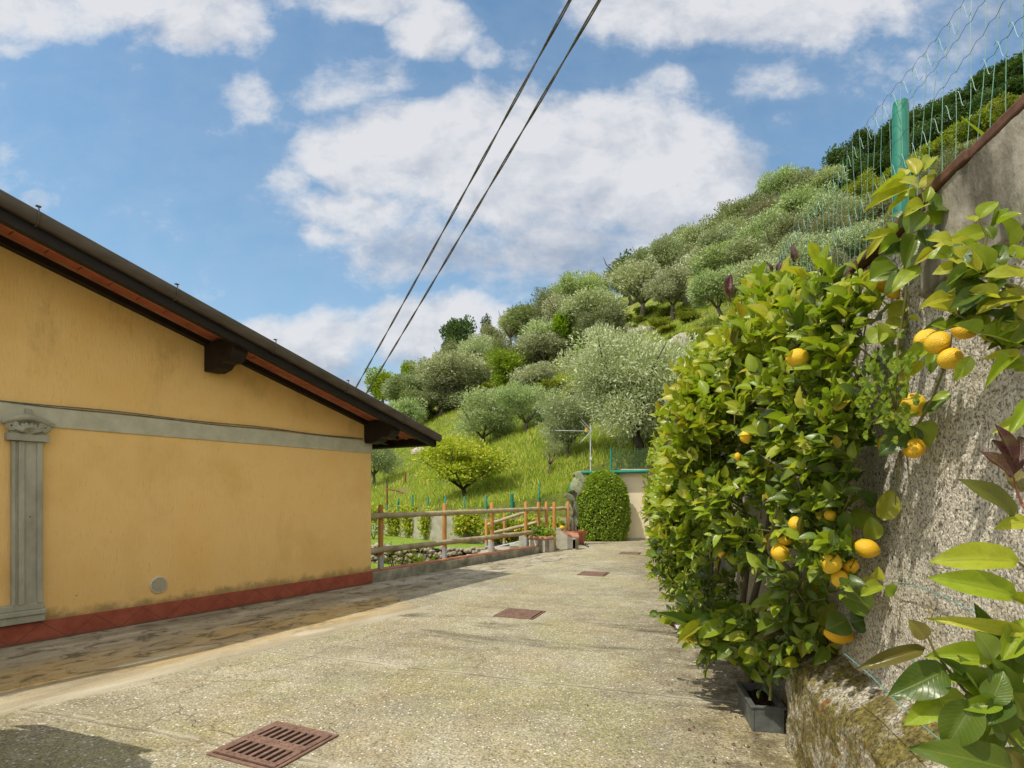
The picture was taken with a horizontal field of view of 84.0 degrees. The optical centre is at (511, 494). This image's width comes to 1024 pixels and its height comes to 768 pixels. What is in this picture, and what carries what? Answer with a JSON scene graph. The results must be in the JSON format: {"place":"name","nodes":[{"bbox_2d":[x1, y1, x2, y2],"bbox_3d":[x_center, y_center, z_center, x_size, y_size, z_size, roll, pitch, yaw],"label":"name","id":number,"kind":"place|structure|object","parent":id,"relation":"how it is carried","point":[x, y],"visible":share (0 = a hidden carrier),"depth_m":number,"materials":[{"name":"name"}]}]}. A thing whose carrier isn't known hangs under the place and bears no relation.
{"place":"outdoors","nodes":[
{"label":"outdoors","id":0,"kind":"place"},
{"bbox_2d":[0,553,604,745],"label":"apron path","id":1,"kind":"structure","parent":0,"point":[51,685],"depth_m":5.70,"materials":[{"name":"concrete"}]},
{"bbox_2d":[371,563,400,568],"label":"lawn","id":2,"kind":"structure","parent":0,"point":[374,565],"depth_m":17.11,"materials":[{"name":"green plant"}]},
{"bbox_2d":[371,542,487,563],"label":"dry stone wall","id":3,"kind":"structure","parent":2,"relation":"on","point":[428,553],"depth_m":17.24,"materials":[{"name":"stone"}]},
{"bbox_2d":[371,546,539,582],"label":"kerb wall","id":4,"kind":"structure","parent":2,"relation":"on","point":[404,570],"depth_m":11.67,"materials":[{"name":"concrete"}]},
{"bbox_2d":[371,502,542,568],"bbox_3d":[-0.924,0.772,12.655,0.197,1.195,6.700,0,0,30],"label":"rail fence","id":5,"kind":"object","parent":4,"relation":"on","point":[381,549],"visible":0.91,"depth_m":11.87,"materials":[{"name":"orange wood"}]},
{"bbox_2d":[485,511,541,547],"bbox_3d":[0.005,1.277,16.798,0.804,1.686,1.740,0,0,-42],"label":"stair rail","id":6,"kind":"object","parent":2,"relation":"on","point":[503,520],"visible":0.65,"depth_m":16.93,"materials":[{"name":"orange wood"}]},
{"bbox_2d":[0,540,797,767],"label":"drive","id":7,"kind":"structure","parent":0,"point":[480,688],"depth_m":4.13,"materials":[{"name":"beige concrete"}]},
{"bbox_2d":[0,189,441,648],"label":"yellow house","id":8,"kind":"structure","parent":7,"relation":"on","point":[168,450],"depth_m":6.66,"materials":[{"name":"paint"}]},
{"bbox_2d":[206,721,338,767],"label":"drain grate","id":9,"kind":"object","parent":7,"relation":"on","point":[277,744],"visible":1,"depth_m":3.37,"materials":[{"name":"metal"}]},
{"bbox_2d":[493,608,545,619],"bbox_3d":[0.100,1.490,7.170,0.520,0.020,0.520,0,0,21],"label":"drain grate","id":10,"kind":"object","parent":7,"relation":"on","point":[529,614],"visible":1,"depth_m":7.12,"materials":[{"name":"metal"}]},
{"bbox_2d":[528,535,554,552],"bbox_3d":[0.792,1.290,15.126,0.722,0.420,0.605,0,0,0],"label":"stone planter","id":11,"kind":"object","parent":7,"relation":"on","point":[545,544],"visible":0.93,"depth_m":14.87,"materials":[{"name":"concrete"}]},
{"bbox_2d":[532,502,570,550],"bbox_3d":[1.262,0.994,15.738,1.463,1.612,0.570,0,0,-42],"label":"rail fence","id":12,"kind":"object","parent":7,"relation":"on","point":[554,508],"visible":0.65,"depth_m":15.71,"materials":[{"name":"orange wood"}]},
{"bbox_2d":[556,528,578,549],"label":"stair parapet","id":13,"kind":"structure","parent":7,"relation":"on","point":[566,539],"depth_m":15.66,"materials":[{"name":"concrete"}]},
{"bbox_2d":[565,471,584,544],"bbox_3d":[1.853,0.393,17.012,0.519,2.214,0.487,0,0,39],"label":"prickly pear","id":14,"kind":"object","parent":7,"relation":"on","point":[576,487],"visible":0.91,"depth_m":16.96,"materials":[{"name":"plant"}]},
{"bbox_2d":[576,469,631,541],"bbox_3d":[2.960,0.337,18.611,1.917,2.384,0.859,0,0,0],"label":"clipped shrub","id":15,"kind":"object","parent":7,"relation":"on","point":[599,496],"visible":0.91,"depth_m":18.39,"materials":[{"name":"green plant"}]},
{"bbox_2d":[571,469,653,539],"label":"garden shed","id":16,"kind":"structure","parent":7,"relation":"on","point":[633,479],"depth_m":19.00,"materials":[{"name":"beige paint"}]},
{"bbox_2d":[638,342,741,611],"bbox_3d":[1.835,0.037,5.972,1.022,2.999,2.741,0,0,12],"label":"lemon tree","id":17,"kind":"object","parent":7,"relation":"on","point":[668,571],"visible":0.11,"depth_m":5.90,"materials":[{"name":"green plant"}]},
{"bbox_2d":[736,682,786,733],"bbox_3d":[1.662,1.418,3.817,0.216,0.163,0.480,0,0,11],"label":"planter","id":18,"kind":"object","parent":7,"relation":"on","point":[762,713],"visible":0.91,"depth_m":3.63,"materials":[{"name":"grey concrete"}]},
{"bbox_2d":[657,588,840,700],"bbox_3d":[1.533,0.891,3.611,0.492,0.750,1.220,0,0,-33],"label":"lemon tree","id":19,"kind":"object","parent":18,"relation":"in","point":[732,638],"visible":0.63,"depth_m":3.58,"materials":[{"name":"green plant"}]},
{"bbox_2d":[644,239,914,698],"bbox_3d":[1.407,-0.066,3.761,1.053,3.220,3.029,0,0,10],"label":"lemon tree","id":20,"kind":"object","parent":7,"relation":"on","point":[733,381],"visible":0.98,"depth_m":2.96,"materials":[{"name":"green plant"}]},
{"bbox_2d":[704,94,1023,767],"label":"garden wall","id":21,"kind":"structure","parent":7,"relation":"on","point":[843,712],"depth_m":2.19,"materials":[{"name":"concrete"}]},
{"bbox_2d":[834,329,920,444],"bbox_3d":[1.371,-0.387,2.167,0.119,0.407,0.504,0,0,0],"label":"wall weed","id":22,"kind":"object","parent":21,"relation":"attached to","point":[873,369],"depth_m":2.10,"materials":[{"name":"green plant"}]},
{"bbox_2d":[774,0,1023,280],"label":"wire fence","id":23,"kind":"object","parent":21,"relation":"on","point":[900,133],"visible":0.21,"depth_m":2.81,"materials":[{"name":"green metal"}]},
{"bbox_2d":[825,154,975,635],"bbox_3d":[1.507,-0.311,2.294,0.248,1.980,1.052,0,0,12],"label":"lemon tree","id":24,"kind":"object","parent":21,"relation":"on","point":[892,279],"visible":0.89,"depth_m":2.15,"materials":[{"name":"green plant"}]},
{"bbox_2d":[856,201,1023,767],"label":"lemon tree","id":25,"kind":"object","parent":21,"relation":"on","point":[972,734],"visible":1,"depth_m":1.23,"materials":[{"name":"green plant"}]},
{"bbox_2d":[371,533,484,548],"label":"lawn","id":26,"kind":"structure","parent":0,"point":[396,540],"depth_m":19.82,"materials":[{"name":"green plant"}]},
{"bbox_2d":[383,508,400,535],"bbox_3d":[-4.604,1.093,22.475,1.016,1.216,0.856,0,0,-34],"label":"shrub","id":27,"kind":"object","parent":26,"relation":"on","point":[392,524],"visible":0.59,"depth_m":22.30,"materials":[{"name":"green plant"}]},
{"bbox_2d":[395,504,418,537],"bbox_3d":[-3.874,0.983,21.660,1.048,1.348,0.877,0,0,33],"label":"shrub","id":28,"kind":"object","parent":26,"relation":"on","point":[406,526],"visible":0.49,"depth_m":21.50,"materials":[{"name":"green plant"}]},
{"bbox_2d":[417,505,434,539],"bbox_3d":[-2.992,1.013,20.623,0.935,1.360,0.830,0,0,-25],"label":"shrub","id":29,"kind":"object","parent":26,"relation":"on","point":[424,527],"visible":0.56,"depth_m":20.48,"materials":[{"name":"green plant"}]},
{"bbox_2d":[447,508,482,543],"bbox_3d":[-1.505,1.035,19.035,1.277,1.220,0.982,0,0,-30],"label":"shrub","id":30,"kind":"object","parent":26,"relation":"on","point":[463,525],"visible":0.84,"depth_m":18.91,"materials":[{"name":"green plant"}]},
{"bbox_2d":[468,512,520,544],"bbox_3d":[-0.512,1.100,18.734,1.910,1.236,0.813,0,0,0],"label":"shrub","id":31,"kind":"object","parent":26,"relation":"on","point":[500,540],"visible":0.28,"depth_m":18.62,"materials":[{"name":"green plant"}]},
{"bbox_2d":[356,0,571,387],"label":"overhead cable","id":32,"kind":"object","parent":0,"point":[567,4],"visible":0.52,"depth_m":7.99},
{"bbox_2d":[366,0,600,392],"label":"overhead cable","id":33,"kind":"object","parent":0,"point":[597,3],"visible":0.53,"depth_m":7.98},
{"bbox_2d":[0,0,1023,403],"label":"sky","id":34,"kind":"structure","parent":0,"point":[295,167],"materials":[{"name":"blue"}]},
{"bbox_2d":[371,109,999,529],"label":"hillside","id":35,"kind":"structure","parent":0,"point":[633,459],"depth_m":24.88,"materials":[{"name":"green plant"}]},
{"bbox_2d":[364,366,396,402],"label":"broadleaf tree","id":36,"kind":"object","parent":35,"relation":"on","point":[376,386],"visible":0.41,"depth_m":102.84,"materials":[{"name":"green plant"}]},
{"bbox_2d":[371,448,406,484],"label":"olive tree","id":37,"kind":"object","parent":35,"relation":"on","point":[382,459],"visible":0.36,"depth_m":35.17,"materials":[{"name":"green plant"}]},
{"bbox_2d":[380,372,426,402],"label":"olive tree","id":38,"kind":"object","parent":35,"relation":"on","point":[393,389],"visible":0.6,"depth_m":64.47,"materials":[{"name":"green plant"}]},
{"bbox_2d":[385,395,427,422],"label":"olive tree","id":39,"kind":"object","parent":35,"relation":"on","point":[410,408],"visible":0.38,"depth_m":48.22,"materials":[{"name":"green plant"}]},
{"bbox_2d":[415,381,468,417],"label":"olive tree","id":40,"kind":"object","parent":35,"relation":"on","point":[441,396],"visible":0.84,"depth_m":55.00,"materials":[{"name":"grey plant"}]},
{"bbox_2d":[413,349,495,406],"bbox_3d":[-5.327,-11.059,55.816,9.243,6.181,6.196,-6,-2,-22],"label":"olive tree","id":41,"kind":"object","parent":35,"relation":"on","point":[461,365],"visible":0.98,"depth_m":54.82,"materials":[{"name":"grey plant"}]},
{"bbox_2d":[438,315,476,346],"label":"holm oak","id":42,"kind":"object","parent":35,"relation":"on","point":[457,330],"visible":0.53,"depth_m":102.30,"materials":[{"name":"green plant"}]},
{"bbox_2d":[411,432,516,497],"bbox_3d":[-1.849,-0.931,22.200,4.403,2.977,3.764,0,0,-35],"label":"plum tree","id":43,"kind":"object","parent":35,"relation":"on","point":[470,462],"visible":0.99,"depth_m":21.56,"materials":[{"name":"green plant"}]},
{"bbox_2d":[456,335,493,390],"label":"olive tree","id":44,"kind":"object","parent":35,"relation":"on","point":[475,346],"visible":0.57,"depth_m":62.41,"materials":[{"name":"green plant"}]},
{"bbox_2d":[383,516,569,543],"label":"retaining wall","id":45,"kind":"structure","parent":35,"relation":"on","point":[435,532],"depth_m":20.19,"materials":[{"name":"grey concrete"}]},
{"bbox_2d":[450,385,523,443],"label":"olive tree","id":46,"kind":"object","parent":35,"relation":"on","point":[479,409],"visible":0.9,"depth_m":34.12,"materials":[{"name":"green plant"}]},
{"bbox_2d":[482,345,530,386],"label":"broadleaf tree","id":47,"kind":"object","parent":35,"relation":"on","point":[506,364],"visible":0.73,"depth_m":49.49,"materials":[{"name":"green plant"}]},
{"bbox_2d":[488,332,527,366],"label":"olive tree","id":48,"kind":"object","parent":35,"relation":"on","point":[499,342],"visible":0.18,"depth_m":58.23,"materials":[{"name":"green plant"}]},
{"bbox_2d":[496,307,521,346],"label":"olive tree","id":49,"kind":"object","parent":35,"relation":"on","point":[505,325],"visible":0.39,"depth_m":103.58,"materials":[{"name":"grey plant"}]},
{"bbox_2d":[503,301,536,332],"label":"olive tree","id":50,"kind":"object","parent":35,"relation":"on","point":[520,313],"visible":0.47,"depth_m":87.53,"materials":[{"name":"green plant"}]},
{"bbox_2d":[486,380,562,432],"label":"olive tree","id":51,"kind":"object","parent":35,"relation":"on","point":[512,401],"visible":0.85,"depth_m":32.39,"materials":[{"name":"green plant"}]},
{"bbox_2d":[512,336,544,365],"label":"olive tree","id":52,"kind":"object","parent":35,"relation":"on","point":[531,357],"visible":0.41,"depth_m":51.51,"materials":[{"name":"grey plant"}]},
{"bbox_2d":[506,360,559,398],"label":"olive tree","id":53,"kind":"object","parent":35,"relation":"on","point":[530,373],"visible":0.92,"depth_m":42.30,"materials":[{"name":"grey plant"}]},
{"bbox_2d":[518,314,558,361],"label":"olive tree","id":54,"kind":"object","parent":35,"relation":"on","point":[541,326],"visible":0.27,"depth_m":49.67,"materials":[{"name":"green plant"}]},
{"bbox_2d":[526,283,560,321],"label":"olive tree","id":55,"kind":"object","parent":35,"relation":"on","point":[539,300],"visible":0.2,"depth_m":83.68,"materials":[{"name":"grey plant"}]},
{"bbox_2d":[515,329,574,364],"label":"olive tree","id":56,"kind":"object","parent":35,"relation":"on","point":[549,344],"visible":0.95,"depth_m":49.24,"materials":[{"name":"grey plant"}]},
{"bbox_2d":[541,290,573,320],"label":"olive tree","id":57,"kind":"object","parent":35,"relation":"on","point":[553,306],"visible":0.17,"depth_m":67.21,"materials":[{"name":"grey plant"}]},
{"bbox_2d":[551,308,583,364],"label":"broadleaf tree","id":58,"kind":"object","parent":35,"relation":"on","point":[559,321],"visible":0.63,"depth_m":48.86,"materials":[{"name":"green plant"}]},
{"bbox_2d":[530,386,605,456],"bbox_3d":[2.389,-2.949,24.802,3.029,3.397,3.048,0,0,30],"label":"olive tree","id":59,"kind":"object","parent":35,"relation":"on","point":[565,414],"visible":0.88,"depth_m":24.14,"materials":[{"name":"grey plant"}]},
{"bbox_2d":[546,269,614,305],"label":"olive tree","id":60,"kind":"object","parent":35,"relation":"on","point":[579,282],"visible":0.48,"depth_m":78.65,"materials":[{"name":"green plant"}]},
{"bbox_2d":[555,285,630,329],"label":"olive tree","id":61,"kind":"object","parent":35,"relation":"on","point":[585,299],"visible":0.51,"depth_m":47.92,"materials":[{"name":"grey plant"}]},
{"bbox_2d":[571,301,632,339],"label":"olive tree","id":62,"kind":"object","parent":35,"relation":"on","point":[614,315],"visible":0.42,"depth_m":44.15,"materials":[{"name":"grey plant"}]},
{"bbox_2d":[552,321,702,450],"bbox_3d":[4.737,-3.901,21.675,5.826,5.402,6.462,3,-1,-38],"label":"olive tree","id":63,"kind":"object","parent":35,"relation":"on","point":[620,377],"visible":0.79,"depth_m":20.54,"materials":[{"name":"green plant"}]},
{"bbox_2d":[605,253,661,316],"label":"olive tree","id":64,"kind":"object","parent":35,"relation":"on","point":[631,278],"visible":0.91,"depth_m":56.45,"materials":[{"name":"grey plant"}]},
{"bbox_2d":[622,246,671,274],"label":"olive tree","id":65,"kind":"object","parent":35,"relation":"on","point":[644,252],"visible":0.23,"depth_m":79.94,"materials":[{"name":"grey plant"}]},
{"bbox_2d":[640,264,690,320],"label":"olive tree","id":66,"kind":"object","parent":35,"relation":"on","point":[670,286],"visible":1,"depth_m":51.38,"materials":[{"name":"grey plant"}]},
{"bbox_2d":[647,233,685,268],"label":"olive tree","id":67,"kind":"object","parent":35,"relation":"on","point":[670,248],"visible":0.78,"depth_m":79.05,"materials":[{"name":"green plant"}]},
{"bbox_2d":[671,219,716,255],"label":"olive tree","id":68,"kind":"object","parent":35,"relation":"on","point":[689,235],"visible":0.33,"depth_m":83.67,"materials":[{"name":"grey plant"}]},
{"bbox_2d":[685,262,744,320],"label":"olive tree","id":69,"kind":"object","parent":35,"relation":"on","point":[709,282],"visible":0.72,"depth_m":38.58,"materials":[{"name":"green plant"}]},
{"bbox_2d":[690,222,742,267],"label":"olive tree","id":70,"kind":"object","parent":35,"relation":"on","point":[712,236],"visible":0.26,"depth_m":52.56,"materials":[{"name":"green plant"}]},
{"bbox_2d":[686,239,761,300],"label":"olive tree","id":71,"kind":"object","parent":35,"relation":"on","point":[709,258],"visible":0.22,"depth_m":46.05,"materials":[{"name":"green plant"}]},
{"bbox_2d":[714,212,755,233],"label":"olive tree","id":72,"kind":"object","parent":35,"relation":"on","point":[733,221],"visible":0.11,"depth_m":58.41,"materials":[{"name":"green plant"}]},
{"bbox_2d":[718,191,759,220],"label":"olive tree","id":73,"kind":"object","parent":35,"relation":"on","point":[736,207],"visible":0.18,"depth_m":85.30,"materials":[{"name":"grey plant"}]},
{"bbox_2d":[723,235,777,270],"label":"olive tree","id":74,"kind":"object","parent":35,"relation":"on","point":[736,255],"visible":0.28,"depth_m":43.14,"materials":[{"name":"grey plant"}]},
{"bbox_2d":[727,255,777,290],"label":"olive tree","id":75,"kind":"object","parent":35,"relation":"on","point":[744,269],"visible":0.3,"depth_m":34.94,"materials":[{"name":"green plant"}]},
{"bbox_2d":[731,207,790,241],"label":"olive tree","id":76,"kind":"object","parent":35,"relation":"on","point":[756,229],"visible":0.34,"depth_m":49.39,"materials":[{"name":"green plant"}]},
{"bbox_2d":[742,194,781,222],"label":"olive tree","id":77,"kind":"object","parent":35,"relation":"on","point":[752,211],"visible":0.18,"depth_m":60.15,"materials":[{"name":"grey plant"}]},
{"bbox_2d":[754,162,801,197],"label":"olive tree","id":78,"kind":"object","parent":35,"relation":"on","point":[777,183],"visible":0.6,"depth_m":96.96,"materials":[{"name":"green plant"}]},
{"bbox_2d":[747,210,814,247],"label":"olive tree","id":79,"kind":"object","parent":35,"relation":"on","point":[788,225],"visible":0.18,"depth_m":43.16,"materials":[{"name":"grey plant"}]},
{"bbox_2d":[773,231,820,262],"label":"olive tree","id":80,"kind":"object","parent":35,"relation":"on","point":[786,245],"visible":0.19,"depth_m":37.59,"materials":[{"name":"green plant"}]},
{"bbox_2d":[778,166,817,194],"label":"olive tree","id":81,"kind":"object","parent":35,"relation":"on","point":[807,174],"visible":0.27,"depth_m":85.17,"materials":[{"name":"green plant"}]},
{"bbox_2d":[766,180,838,217],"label":"olive tree","id":82,"kind":"object","parent":35,"relation":"on","point":[791,201],"visible":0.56,"depth_m":54.09,"materials":[{"name":"green plant"}]},
{"bbox_2d":[782,225,839,279],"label":"olive tree","id":83,"kind":"object","parent":35,"relation":"on","point":[803,248],"visible":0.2,"depth_m":35.44,"materials":[{"name":"green plant"}]},
{"bbox_2d":[791,190,845,221],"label":"olive tree","id":84,"kind":"object","parent":35,"relation":"on","point":[810,211],"visible":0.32,"depth_m":44.77,"materials":[{"name":"green plant"}]},
{"bbox_2d":[802,164,851,187],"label":"olive tree","id":85,"kind":"object","parent":35,"relation":"on","point":[821,177],"visible":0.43,"depth_m":82.69,"materials":[{"name":"green plant"}]},
{"bbox_2d":[806,247,852,276],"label":"olive tree","id":86,"kind":"object","parent":35,"relation":"on","point":[838,253],"visible":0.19,"depth_m":31.88,"materials":[{"name":"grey plant"}]},
{"bbox_2d":[804,200,859,230],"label":"olive tree","id":87,"kind":"object","parent":35,"relation":"on","point":[845,220],"visible":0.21,"depth_m":41.26,"materials":[{"name":"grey plant"}]},
{"bbox_2d":[820,143,860,171],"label":"holm oak","id":88,"kind":"object","parent":35,"relation":"on","point":[835,156],"visible":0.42,"depth_m":108.79,"materials":[{"name":"green plant"}]},
{"bbox_2d":[816,189,865,218],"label":"olive tree","id":89,"kind":"object","parent":35,"relation":"on","point":[846,202],"visible":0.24,"depth_m":43.81,"materials":[{"name":"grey plant"}]},
{"bbox_2d":[819,218,885,269],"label":"olive tree","id":90,"kind":"object","parent":35,"relation":"on","point":[858,246],"visible":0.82,"depth_m":32.60,"materials":[{"name":"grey plant"}]},
{"bbox_2d":[840,127,875,155],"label":"holm oak","id":91,"kind":"object","parent":35,"relation":"on","point":[865,139],"visible":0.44,"depth_m":109.35,"materials":[{"name":"green plant"}]},
{"bbox_2d":[841,166,875,196],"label":"scrub bush","id":92,"kind":"object","parent":35,"relation":"on","point":[857,191],"visible":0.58,"depth_m":79.70,"materials":[{"name":"green plant"}]},
{"bbox_2d":[842,199,881,225],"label":"olive tree","id":93,"kind":"object","parent":35,"relation":"on","point":[859,214],"visible":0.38,"depth_m":42.28,"materials":[{"name":"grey plant"}]},
{"bbox_2d":[856,191,891,222],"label":"olive tree","id":94,"kind":"object","parent":35,"relation":"on","point":[887,202],"visible":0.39,"depth_m":41.95,"materials":[{"name":"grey plant"}]},
{"bbox_2d":[871,140,912,176],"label":"holm oak","id":95,"kind":"object","parent":35,"relation":"on","point":[884,165],"visible":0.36,"depth_m":86.81,"materials":[{"name":"green plant"}]},
{"bbox_2d":[912,117,940,149],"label":"holm oak","id":96,"kind":"object","parent":35,"relation":"on","point":[926,125],"visible":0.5,"depth_m":83.19,"materials":[{"name":"green plant"}]},
{"bbox_2d":[918,100,952,125],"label":"holm oak","id":97,"kind":"object","parent":35,"relation":"on","point":[928,112],"visible":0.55,"depth_m":94.55,"materials":[{"name":"green plant"}]},
{"bbox_2d":[923,133,962,161],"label":"scrub bush","id":98,"kind":"object","parent":35,"relation":"on","point":[938,144],"visible":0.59,"depth_m":73.39,"materials":[{"name":"green plant"}]},
{"bbox_2d":[929,99,973,141],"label":"holm oak","id":99,"kind":"object","parent":35,"relation":"on","point":[941,122],"visible":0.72,"depth_m":81.09,"materials":[{"name":"green plant"}]},
{"bbox_2d":[940,115,977,145],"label":"scrub bush","id":100,"kind":"object","parent":35,"relation":"on","point":[959,136],"visible":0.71,"depth_m":76.94,"materials":[{"name":"green plant"}]},
{"bbox_2d":[961,72,994,101],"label":"holm oak","id":101,"kind":"object","parent":35,"relation":"on","point":[978,81],"visible":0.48,"depth_m":92.31,"materials":[{"name":"green plant"}]},
{"bbox_2d":[960,107,998,137],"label":"scrub bush","id":102,"kind":"object","parent":35,"relation":"on","point":[984,124],"visible":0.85,"depth_m":74.80,"materials":[{"name":"green plant"}]},
{"bbox_2d":[969,86,1006,105],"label":"holm oak","id":103,"kind":"object","parent":35,"relation":"on","point":[987,93],"visible":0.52,"depth_m":79.00,"materials":[{"name":"green plant"}]},
{"bbox_2d":[992,91,1022,120],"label":"scrub bush","id":104,"kind":"object","parent":35,"relation":"on","point":[1011,101],"visible":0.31,"depth_m":71.88,"materials":[{"name":"green plant"}]},
{"bbox_2d":[999,49,1023,81],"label":"holm oak","id":105,"kind":"object","parent":35,"relation":"on","point":[1011,65],"visible":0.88,"depth_m":86.60,"materials":[{"name":"green plant"}]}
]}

